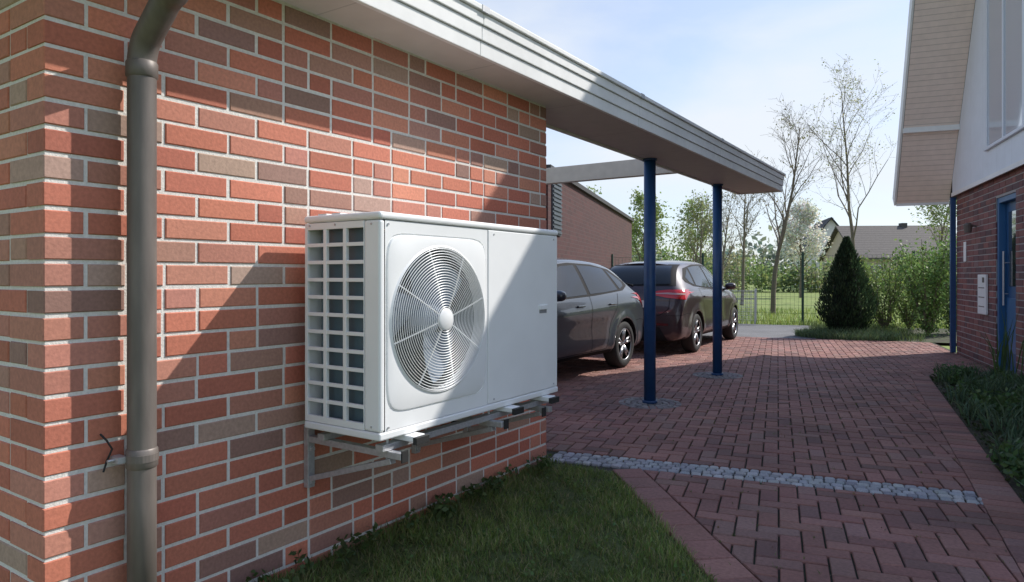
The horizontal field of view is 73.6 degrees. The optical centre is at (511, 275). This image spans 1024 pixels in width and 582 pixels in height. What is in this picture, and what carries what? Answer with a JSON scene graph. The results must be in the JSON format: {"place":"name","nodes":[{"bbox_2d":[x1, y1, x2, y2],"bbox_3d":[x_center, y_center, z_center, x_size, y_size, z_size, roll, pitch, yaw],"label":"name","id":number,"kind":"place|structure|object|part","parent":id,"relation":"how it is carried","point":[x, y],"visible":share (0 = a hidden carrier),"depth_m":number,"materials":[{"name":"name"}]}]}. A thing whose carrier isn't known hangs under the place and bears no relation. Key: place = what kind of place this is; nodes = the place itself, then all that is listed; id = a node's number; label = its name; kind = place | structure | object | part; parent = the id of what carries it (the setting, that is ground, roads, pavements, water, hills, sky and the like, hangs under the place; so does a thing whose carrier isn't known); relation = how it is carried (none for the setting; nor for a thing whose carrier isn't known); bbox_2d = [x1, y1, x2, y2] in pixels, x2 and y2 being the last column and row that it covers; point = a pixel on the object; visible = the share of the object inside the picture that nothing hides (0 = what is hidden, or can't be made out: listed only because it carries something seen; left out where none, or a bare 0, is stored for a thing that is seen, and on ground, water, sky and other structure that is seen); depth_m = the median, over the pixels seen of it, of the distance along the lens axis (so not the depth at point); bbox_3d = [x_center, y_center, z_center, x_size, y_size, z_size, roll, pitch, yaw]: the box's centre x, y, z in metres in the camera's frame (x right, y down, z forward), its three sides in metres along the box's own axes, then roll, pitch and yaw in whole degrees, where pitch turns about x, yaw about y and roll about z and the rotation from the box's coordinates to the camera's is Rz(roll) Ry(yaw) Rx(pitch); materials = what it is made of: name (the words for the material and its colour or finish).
{"place":"outdoors","nodes":[
{"label":"outdoors","id":0,"kind":"place"},
{"bbox_2d":[258,454,717,581],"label":"lawn","id":1,"kind":"structure","parent":0,"point":[610,559],"depth_m":3.15,"materials":[{"name":"plant"}]},
{"bbox_2d":[245,452,694,581],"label":"wall foot weeds","id":2,"kind":"object","parent":1,"relation":"on","point":[441,503],"depth_m":3.20,"materials":[{"name":"green plant"}]},
{"bbox_2d":[474,0,956,274],"label":"sky","id":3,"kind":"structure","parent":0,"point":[719,65],"materials":[{"name":"blue"}]},
{"bbox_2d":[702,324,815,338],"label":"road","id":4,"kind":"structure","parent":0,"point":[764,330],"depth_m":15.26,"materials":[{"name":"grey asphalt"}]},
{"bbox_2d":[738,288,756,323],"bbox_3d":[5.664,0.783,18.030,1.450,0.900,0.932,0,0,21],"label":"fence","id":5,"kind":"object","parent":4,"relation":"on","point":[755,305],"visible":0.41,"depth_m":17.45,"materials":[{"name":"metal"}]},
{"bbox_2d":[546,335,1023,581],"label":"paving","id":6,"kind":"structure","parent":0,"point":[975,541],"depth_m":4.75,"materials":[{"name":"brick"}]},
{"bbox_2d":[280,0,785,403],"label":"carport","id":7,"kind":"object","parent":6,"relation":"on","point":[576,97],"visible":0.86,"depth_m":4.83,"materials":[{"name":"paint"}]},
{"bbox_2d":[557,258,642,366],"bbox_3d":[0.034,0.494,8.539,2.094,1.479,4.316,0,0,34],"label":"parked car","id":8,"kind":"object","parent":6,"relation":"on","point":[599,309],"visible":0.37,"depth_m":8.58,"materials":[{"name":"grey paint"}]},
{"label":"windows","id":9,"kind":"part","parent":8,"relation":"part of","materials":[{"name":"grey glass"}]},
{"bbox_2d":[610,260,737,351],"bbox_3d":[2.938,0.472,12.665,2.094,1.523,4.311,0,0,31],"label":"parked car","id":10,"kind":"object","parent":6,"relation":"on","point":[684,302],"visible":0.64,"depth_m":11.00,"materials":[{"name":"grey paint"}]},
{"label":"windows","id":11,"kind":"part","parent":10,"relation":"part of","materials":[{"name":"black glass"}]},
{"bbox_2d":[619,372,742,409],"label":"cobblestone rings","id":12,"kind":"object","parent":6,"relation":"on","point":[637,402],"visible":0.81,"depth_m":6.70,"materials":[{"name":"stone"}]},
{"bbox_2d":[550,451,983,505],"bbox_3d":[1.460,1.243,4.255,2.532,0.028,0.247,0,0,21],"label":"cobblestone strip","id":13,"kind":"object","parent":6,"relation":"on","point":[914,492],"visible":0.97,"depth_m":4.19,"materials":[{"name":"stone"}]},
{"bbox_2d":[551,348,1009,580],"bbox_3d":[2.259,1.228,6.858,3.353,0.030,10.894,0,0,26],"label":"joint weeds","id":14,"kind":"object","parent":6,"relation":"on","point":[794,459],"visible":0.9,"depth_m":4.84,"materials":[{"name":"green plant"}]},
{"bbox_2d":[950,197,955,352],"bbox_3d":[7.090,-0.012,11.010,0.075,2.490,0.080,0,0,21],"label":"corner post","id":15,"kind":"object","parent":6,"relation":"on","point":[952,274],"visible":1,"depth_m":10.97,"materials":[{"name":"blue metal"}]},
{"bbox_2d":[929,306,1023,502],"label":"flower bed","id":16,"kind":"object","parent":6,"relation":"on","point":[987,408],"visible":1,"depth_m":6.05,"materials":[{"name":"green plant"}]},
{"bbox_2d":[794,219,836,287],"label":"walls","id":17,"kind":"structure","parent":0,"point":[830,225],"depth_m":74.30,"materials":[{"name":"beige paint"}]},
{"bbox_2d":[793,217,838,252],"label":"roof","id":18,"kind":"structure","parent":17,"relation":"on","point":[824,223],"depth_m":76.07,"materials":[{"name":"tile"}]},
{"bbox_2d":[723,278,956,352],"bbox_3d":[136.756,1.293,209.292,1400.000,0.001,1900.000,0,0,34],"label":"ground","id":19,"kind":"structure","parent":0,"point":[786,300],"depth_m":33.09,"materials":[{"name":"green plant"}]},
{"bbox_2d":[0,0,545,581],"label":"brick garage","id":20,"kind":"structure","parent":19,"relation":"on","point":[278,122],"depth_m":2.56,"materials":[{"name":"brick"}]},
{"bbox_2d":[99,0,187,581],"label":"drain pipe","id":21,"kind":"object","parent":20,"relation":"attached to","point":[139,458],"visible":1,"depth_m":2.23,"materials":[{"name":"metal"}]},
{"bbox_2d":[304,211,558,487],"bbox_3d":[-0.311,0.324,3.246,0.580,1.149,1.345,0,0,34],"label":"heat pump unit","id":22,"kind":"object","parent":20,"relation":"attached to","point":[415,325],"visible":1,"depth_m":2.84,"materials":[{"name":"grey metal"}]},
{"bbox_2d":[546,164,633,268],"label":"brick outbuilding","id":23,"kind":"structure","parent":19,"relation":"on","point":[588,225],"depth_m":15.85,"materials":[{"name":"red brick"}]},
{"bbox_2d":[587,185,601,193],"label":"willow tree","id":24,"kind":"object","parent":19,"relation":"on","point":[593,189],"visible":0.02,"depth_m":47.37,"materials":[{"name":"green plant"}]},
{"bbox_2d":[628,186,673,260],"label":"willow tree","id":25,"kind":"object","parent":19,"relation":"on","point":[639,198],"visible":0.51,"depth_m":44.73,"materials":[{"name":"green plant"}]},
{"bbox_2d":[659,189,729,266],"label":"willow tree","id":26,"kind":"object","parent":19,"relation":"on","point":[691,205],"visible":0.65,"depth_m":44.27,"materials":[{"name":"green plant"}]},
{"bbox_2d":[674,191,734,263],"bbox_3d":[10.379,-1.785,37.194,2.521,6.148,3.126,0,0,-29],"label":"tree","id":27,"kind":"object","parent":19,"relation":"on","point":[701,241],"visible":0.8,"depth_m":37.60,"materials":[{"name":"green plant"}]},
{"bbox_2d":[700,187,758,285],"bbox_3d":[10.721,-1.716,33.852,2.808,6.016,2.721,0,0,15],"label":"bare tree","id":28,"kind":"object","parent":19,"relation":"on","point":[730,239],"visible":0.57,"depth_m":33.73,"materials":[{"name":"green plant"}]},
{"bbox_2d":[710,154,776,304],"bbox_3d":[10.451,-2.218,29.905,3.258,7.014,3.564,0,0,-20],"label":"bare tree","id":29,"kind":"object","parent":19,"relation":"on","point":[744,226],"visible":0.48,"depth_m":29.90,"materials":[{"name":"plant"}]},
{"bbox_2d":[611,251,936,324],"bbox_3d":[5.351,0.333,18.520,35.432,1.900,0.053,0,0,21],"label":"wire fence","id":30,"kind":"object","parent":19,"relation":"on","point":[802,280],"visible":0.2,"depth_m":17.99,"materials":[{"name":"green"}]},
{"bbox_2d":[632,225,956,291],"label":"distant treeline","id":31,"kind":"object","parent":19,"relation":"on","point":[730,273],"visible":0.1,"depth_m":54.64,"materials":[{"name":"green plant"}]},
{"bbox_2d":[751,96,844,314],"bbox_3d":[9.153,-2.383,22.854,2.604,7.344,3.642,0,0,-22],"label":"bare tree","id":32,"kind":"object","parent":19,"relation":"on","point":[777,257],"visible":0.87,"depth_m":22.62,"materials":[{"name":"brown plant"}]},
{"bbox_2d":[769,196,830,297],"bbox_3d":[16.731,-1.675,39.848,3.534,5.923,3.881,0,0,34],"label":"blossom tree","id":33,"kind":"object","parent":19,"relation":"on","point":[805,217],"visible":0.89,"depth_m":39.33,"materials":[{"name":"white plant"}]},
{"bbox_2d":[780,53,900,247],"bbox_3d":[13.758,-4.187,28.183,4.886,10.951,4.422,0,0,-13],"label":"bare tree","id":34,"kind":"object","parent":19,"relation":"on","point":[849,214],"visible":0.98,"depth_m":28.34,"materials":[{"name":"brown plant"}]},
{"bbox_2d":[808,325,956,342],"bbox_3d":[10.873,1.239,13.629,8.995,0.001,3.940,0,0,21],"label":"planting bed","id":35,"kind":"object","parent":19,"relation":"on","point":[942,337],"visible":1,"depth_m":13.74,"materials":[{"name":"brown soil"}]},
{"bbox_2d":[814,236,879,333],"bbox_3d":[6.810,0.204,13.985,1.227,2.058,1.254,0,0,34],"label":"conifer tree","id":36,"kind":"object","parent":35,"relation":"on","point":[849,288],"visible":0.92,"depth_m":13.74,"materials":[{"name":"green plant"}]},
{"bbox_2d":[793,322,925,341],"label":"ornamental grass","id":37,"kind":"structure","parent":35,"relation":"on","point":[875,332],"depth_m":13.46,"materials":[{"name":"green plant"}]},
{"bbox_2d":[854,250,915,329],"bbox_3d":[8.416,0.335,15.483,1.453,1.834,1.333,0,0,34],"label":"shrub","id":38,"kind":"object","parent":35,"relation":"on","point":[882,320],"visible":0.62,"depth_m":15.34,"materials":[{"name":"green plant"}]},
{"bbox_2d":[874,259,930,329],"bbox_3d":[9.131,0.420,15.821,1.424,1.691,1.462,0,0,-23],"label":"shrub","id":39,"kind":"object","parent":35,"relation":"on","point":[905,309],"visible":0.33,"depth_m":15.72,"materials":[{"name":"green plant"}]},
{"bbox_2d":[883,230,956,336],"bbox_3d":[8.500,0.168,14.011,1.366,2.167,1.439,0,0,-13],"label":"shrub","id":40,"kind":"object","parent":35,"relation":"on","point":[928,313],"visible":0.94,"depth_m":13.89,"materials":[{"name":"green plant"}]},
{"bbox_2d":[916,238,956,333],"bbox_3d":[9.401,0.216,14.531,1.431,2.074,1.379,0,0,1],"label":"shrub","id":41,"kind":"object","parent":35,"relation":"on","point":[947,317],"visible":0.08,"depth_m":14.54,"materials":[{"name":"green plant"}]},
{"bbox_2d":[957,165,1023,377],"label":"walls","id":42,"kind":"structure","parent":19,"relation":"on","point":[1006,193],"depth_m":9.43,"materials":[{"name":"red brick"}]},
{"bbox_2d":[897,2,974,199],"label":"roof","id":43,"kind":"structure","parent":42,"relation":"on","point":[905,105],"depth_m":10.67,"materials":[{"name":"wood"}]},
{"bbox_2d":[892,0,959,205],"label":"verge boards","id":44,"kind":"object","parent":43,"relation":"attached to","point":[902,130],"visible":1,"depth_m":10.72,"materials":[{"name":"white wood"}]},
{"bbox_2d":[897,0,974,203],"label":"verge soffit","id":45,"kind":"structure","parent":43,"relation":"attached to","point":[940,39],"depth_m":10.47,"materials":[{"name":"beige wood"}]},
{"bbox_2d":[963,223,975,232],"bbox_3d":[6.637,-0.697,9.931,0.162,0.140,0.117,0,0,21],"label":"wall lamp","id":46,"kind":"object","parent":42,"relation":"attached to","point":[967,227],"visible":1,"depth_m":9.90,"materials":[{"name":"metal"}]},
{"bbox_2d":[952,0,1023,192],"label":"gable cladding","id":47,"kind":"structure","parent":42,"relation":"attached to","point":[974,162],"depth_m":9.66,"materials":[{"name":"white paint"}]},
{"bbox_2d":[951,159,1023,196],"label":"cladding drip trim","id":48,"kind":"structure","parent":47,"relation":"attached to","point":[996,174],"depth_m":8.97,"materials":[{"name":"paint"}]},
{"bbox_2d":[983,0,1023,150],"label":"window frame","id":49,"kind":"object","parent":47,"relation":"attached to","point":[1005,137],"visible":1,"depth_m":8.46,"materials":[{"name":"white plastic"}]},
{"bbox_2d":[988,0,1021,145],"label":"window panes","id":50,"kind":"object","parent":49,"relation":"in","point":[1013,64],"visible":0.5,"depth_m":8.39,"materials":[{"name":"clear glass"}]},
{"bbox_2d":[957,166,1023,374],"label":"brickwork","id":51,"kind":"object","parent":42,"relation":"attached to","point":[976,265],"visible":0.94,"depth_m":9.54,"materials":[{"name":"brick"}]},
{"bbox_2d":[963,242,965,261],"bbox_3d":[6.922,-0.367,10.464,0.007,0.300,0.140,0,0,21],"label":"house number plate","id":52,"kind":"object","parent":51,"relation":"attached to","point":[964,251],"visible":1,"depth_m":10.47,"materials":[{"name":"white plastic"}]},
{"bbox_2d":[978,274,987,314],"bbox_3d":[6.537,0.258,9.508,0.031,0.550,0.400,0,0,21],"label":"letterbox","id":53,"kind":"object","parent":51,"relation":"attached to","point":[982,292],"visible":1,"depth_m":9.42,"materials":[{"name":"metal"}]},
{"bbox_2d":[997,192,1015,366],"bbox_3d":[6.274,0.108,8.613,0.079,2.250,0.820,0,0,21],"label":"door frame","id":54,"kind":"object","parent":42,"relation":"attached to","point":[1001,241],"visible":0.54,"depth_m":8.93,"materials":[{"name":"blue wood"}]},
{"bbox_2d":[1006,200,1015,372],"bbox_3d":[6.327,0.108,8.590,0.058,2.250,0.820,0,0,21],"label":"door","id":55,"kind":"structure","parent":54,"relation":"in","point":[1011,290],"depth_m":8.71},
{"bbox_2d":[1002,251,1007,304],"bbox_3d":[6.377,0.033,8.851,0.062,0.700,0.024,0,0,21],"label":"door handle","id":56,"kind":"object","parent":55,"relation":"attached to","point":[1003,277],"visible":1,"depth_m":8.85,"materials":[{"name":"silver metal"}]},
{"bbox_2d":[738,306,949,328],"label":"verge grass","id":57,"kind":"structure","parent":0,"point":[772,319],"depth_m":19.27,"materials":[{"name":"green plant"}]},
{"bbox_2d":[823,232,949,290],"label":"walls","id":58,"kind":"structure","parent":0,"point":[835,245],"depth_m":64.55,"materials":[{"name":"beige paint"}]},
{"bbox_2d":[818,225,956,261],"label":"roof","id":59,"kind":"structure","parent":58,"relation":"on","point":[877,241],"depth_m":61.70,"materials":[{"name":"tile"}]},
{"bbox_2d":[899,223,906,227],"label":"chimney","id":60,"kind":"object","parent":59,"relation":"on","point":[903,225],"visible":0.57,"depth_m":63.07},
{"bbox_2d":[908,200,956,249],"bbox_3d":[22.148,-2.561,35.026,3.388,7.691,4.666,0,0,34],"label":"bare tree","id":61,"kind":"object","parent":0,"point":[936,213],"visible":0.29,"depth_m":35.16,"materials":[{"name":"green plant"}]}
]}

